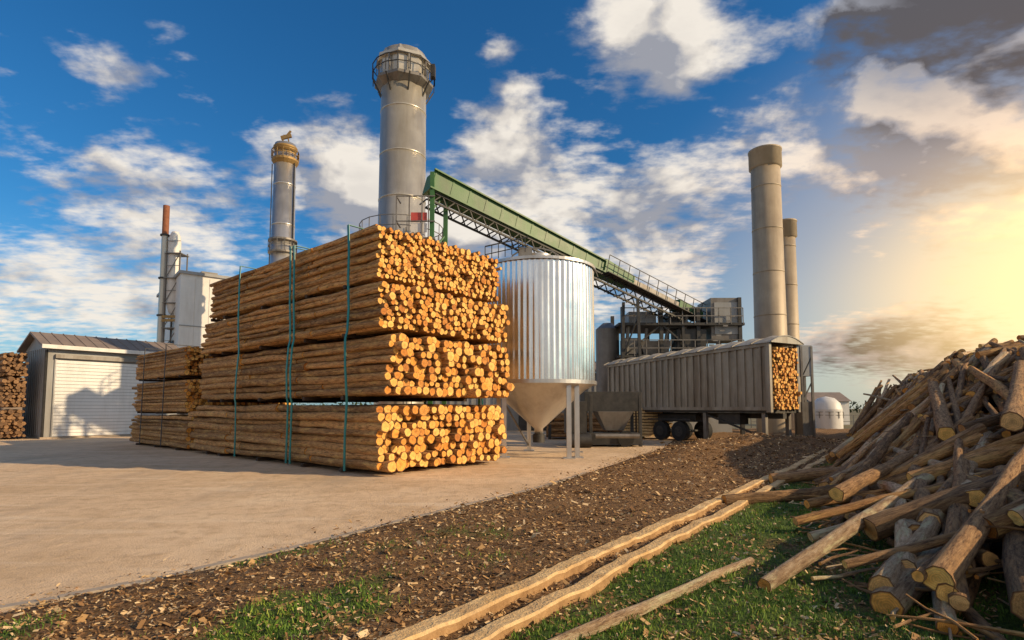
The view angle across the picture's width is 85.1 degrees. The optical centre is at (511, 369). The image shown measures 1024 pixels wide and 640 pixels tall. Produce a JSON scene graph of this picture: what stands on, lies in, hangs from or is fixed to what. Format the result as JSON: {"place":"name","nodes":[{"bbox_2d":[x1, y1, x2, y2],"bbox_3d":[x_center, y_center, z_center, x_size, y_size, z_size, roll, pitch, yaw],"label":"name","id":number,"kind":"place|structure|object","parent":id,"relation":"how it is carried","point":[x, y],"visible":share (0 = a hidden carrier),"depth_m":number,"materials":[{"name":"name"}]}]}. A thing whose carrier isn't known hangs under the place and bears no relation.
{"place":"outdoors","nodes":[
{"label":"outdoors","id":0,"kind":"place"},
{"bbox_2d":[0,431,673,612],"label":"concrete yard","id":1,"kind":"structure","parent":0,"point":[85,513],"depth_m":10.40,"materials":[{"name":"beige concrete"}]},
{"bbox_2d":[0,352,28,437],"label":"log stack","id":2,"kind":"object","parent":1,"relation":"on","point":[13,368],"visible":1,"depth_m":30.59,"materials":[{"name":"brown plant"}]},
{"bbox_2d":[17,331,178,438],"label":"warehouse","id":3,"kind":"structure","parent":1,"relation":"on","point":[77,386],"depth_m":32.59,"materials":[{"name":"grey metal"}]},
{"bbox_2d":[38,350,144,438],"bbox_3d":[-23.871,1.621,33.572,0.321,5.050,7.002,-3,-5,37],"label":"roller door","id":4,"kind":"structure","parent":3,"relation":"in","point":[125,401],"depth_m":32.56,"materials":[{"name":"grey metal"}]},
{"bbox_2d":[156,205,188,342],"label":"rusty exhaust stack","id":5,"kind":"object","parent":1,"relation":"on","point":[170,259],"visible":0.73,"depth_m":44.36,"materials":[{"name":"metal"}]},
{"bbox_2d":[156,270,229,347],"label":"white industrial building","id":6,"kind":"structure","parent":1,"relation":"on","point":[193,303],"depth_m":43.14,"materials":[{"name":"grey metal"}]},
{"bbox_2d":[129,344,290,449],"bbox_3d":[-14.044,1.304,25.963,7.494,4.400,4.681,-3,-5,41],"label":"log stack","id":7,"kind":"object","parent":1,"relation":"on","point":[175,391],"visible":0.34,"depth_m":23.62,"materials":[{"name":"brown wood"}]},
{"bbox_2d":[268,131,298,263],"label":"slender steel chimney","id":8,"kind":"object","parent":1,"relation":"on","point":[281,238],"visible":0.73,"depth_m":40.35,"materials":[{"name":"silver metal"}]},
{"bbox_2d":[0,472,586,609],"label":"yard kerb","id":9,"kind":"structure","parent":1,"relation":"on","point":[98,589],"depth_m":6.05,"materials":[{"name":"concrete"}]},
{"bbox_2d":[188,224,514,472],"bbox_3d":[-6.196,-0.227,19.458,12.825,6.528,5.230,-3,-5,40],"label":"log stack","id":10,"kind":"object","parent":1,"relation":"on","point":[375,313],"visible":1,"depth_m":15.87,"materials":[{"name":"brown wood"}]},
{"bbox_2d":[359,43,442,404],"bbox_3d":[-6.050,-6.846,30.552,4.600,21.320,4.600,0,-4,0],"label":"steel chimney","id":11,"kind":"object","parent":1,"relation":"on","point":[403,86],"visible":0.56,"depth_m":29.89,"materials":[{"name":"silver metal"}]},
{"bbox_2d":[426,362,595,430],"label":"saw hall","id":12,"kind":"structure","parent":1,"relation":"on","point":[520,421],"depth_m":42.37,"materials":[{"name":"metal"}]},
{"bbox_2d":[478,236,596,458],"bbox_3d":[0.940,-0.792,20.706,4.360,7.870,4.280,0,-4,0],"label":"corrugated steel silo","id":13,"kind":"object","parent":1,"relation":"on","point":[547,299],"visible":0.77,"depth_m":18.95,"materials":[{"name":"grey metal"}]},
{"bbox_2d":[394,168,707,438],"bbox_3d":[3.477,-2.639,30.912,20.646,12.983,1.850,2,-5,-31],"label":"inclined conveyor","id":14,"kind":"object","parent":1,"relation":"on","point":[451,193],"visible":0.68,"depth_m":28.99,"materials":[{"name":"green metal"}]},
{"bbox_2d":[546,412,614,436],"bbox_3d":[3.967,3.128,31.357,4.361,1.396,2.060,0,-4,0],"label":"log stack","id":15,"kind":"object","parent":1,"relation":"on","point":[557,426],"visible":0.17,"depth_m":30.42,"materials":[{"name":"brown wood"}]},
{"bbox_2d":[564,392,641,447],"bbox_3d":[4.125,2.249,25.355,3.550,2.450,3.100,0,-4,0],"label":"chipper machine","id":16,"kind":"object","parent":1,"relation":"on","point":[613,411],"visible":0.92,"depth_m":24.83,"materials":[{"name":"metal"}]},
{"bbox_2d":[608,411,672,436],"bbox_3d":[6.799,2.995,31.367,4.067,1.700,1.660,0,-4,0],"label":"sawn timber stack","id":17,"kind":"object","parent":1,"relation":"on","point":[647,429],"visible":0.16,"depth_m":30.57,"materials":[{"name":"brown wood"}]},
{"bbox_2d":[596,297,744,434],"bbox_3d":[9.975,-0.076,36.181,9.050,8.600,4.225,0,-4,0],"label":"wood processing plant","id":18,"kind":"object","parent":1,"relation":"on","point":[724,317],"visible":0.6,"depth_m":34.88,"materials":[{"name":"metal"}]},
{"bbox_2d":[604,335,803,440],"bbox_3d":[9.357,1.263,29.192,2.416,4.954,11.061,2,-5,-31],"label":"covered log trailer","id":19,"kind":"object","parent":1,"relation":"on","point":[733,383],"visible":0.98,"depth_m":26.68,"materials":[{"name":"metal"}]},
{"bbox_2d":[0,0,1023,408],"label":"sky","id":20,"kind":"structure","parent":0,"point":[627,130],"materials":[{"name":"blue"}]},
{"bbox_2d":[628,409,861,459],"bbox_3d":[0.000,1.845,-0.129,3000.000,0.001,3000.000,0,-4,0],"label":"ground","id":21,"kind":"structure","parent":0,"point":[852,413],"depth_m":71.99,"materials":[{"name":"soil"}]},
{"bbox_2d":[0,428,1023,639],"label":"mulch and grass verge","id":22,"kind":"object","parent":21,"relation":"on","point":[839,434],"visible":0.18,"depth_m":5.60,"materials":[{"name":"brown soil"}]},
{"bbox_2d":[377,440,845,639],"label":"sawn timber beam","id":23,"kind":"structure","parent":22,"relation":"on","point":[459,617],"depth_m":5.11,"materials":[{"name":"brown wood"}]},
{"bbox_2d":[455,455,825,639],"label":"sawn timber beam","id":24,"kind":"structure","parent":22,"relation":"on","point":[599,579],"depth_m":5.06,"materials":[{"name":"brown wood"}]},
{"bbox_2d":[548,557,753,639],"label":"loose pole","id":25,"kind":"object","parent":22,"relation":"on","point":[602,623],"visible":0.87,"depth_m":4.46,"materials":[{"name":"brown wood"}]},
{"bbox_2d":[748,144,786,432],"bbox_3d":[17.750,-5.479,38.476,2.200,19.700,2.200,0,-4,0],"label":"brown chimney","id":26,"kind":"object","parent":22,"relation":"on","point":[769,289],"visible":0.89,"depth_m":37.94,"materials":[{"name":"metal"}]},
{"bbox_2d":[721,466,841,503],"bbox_3d":[5.779,2.167,10.774,2.073,0.499,4.898,-3,-5,39],"label":"loose log","id":27,"kind":"object","parent":22,"relation":"on","point":[810,474],"visible":0.55,"depth_m":9.56,"materials":[{"name":"brown wood"}]},
{"bbox_2d":[757,473,934,591],"bbox_3d":[4.420,1.729,6.803,5.662,0.776,0.188,3,-5,-39],"label":"loose birch log","id":28,"kind":"object","parent":22,"relation":"on","point":[773,579],"visible":0.7,"depth_m":5.81,"materials":[{"name":"brown wood"}]},
{"bbox_2d":[294,401,873,412],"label":"distant treeline","id":29,"kind":"object","parent":21,"relation":"on","point":[853,402],"visible":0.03,"depth_m":224.24,"materials":[{"name":"green plant"}]},
{"bbox_2d":[783,218,800,429],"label":"brown chimney","id":30,"kind":"object","parent":21,"relation":"on","point":[789,242],"visible":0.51,"depth_m":41.94,"materials":[{"name":"metal"}]},
{"bbox_2d":[750,415,854,427],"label":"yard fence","id":31,"kind":"object","parent":21,"relation":"on","point":[853,421],"visible":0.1,"depth_m":47.78,"materials":[{"name":"grey metal"}]},
{"bbox_2d":[794,345,815,436],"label":"control cabinet tower","id":32,"kind":"structure","parent":21,"relation":"on","point":[804,420],"depth_m":27.02,"materials":[{"name":"grey metal"}]},
{"bbox_2d":[807,392,850,424],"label":"distant shed","id":33,"kind":"structure","parent":21,"relation":"on","point":[842,399],"depth_m":58.37,"materials":[{"name":"metal"}]},
{"bbox_2d":[815,396,843,428],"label":"white storage tank","id":34,"kind":"object","parent":21,"relation":"on","point":[829,413],"visible":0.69,"depth_m":43.93,"materials":[{"name":"grey metal"}]},
{"bbox_2d":[790,335,1023,639],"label":"log pile","id":35,"kind":"object","parent":21,"relation":"on","point":[953,423],"visible":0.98,"depth_m":7.19,"materials":[{"name":"brown wood"}]}
]}

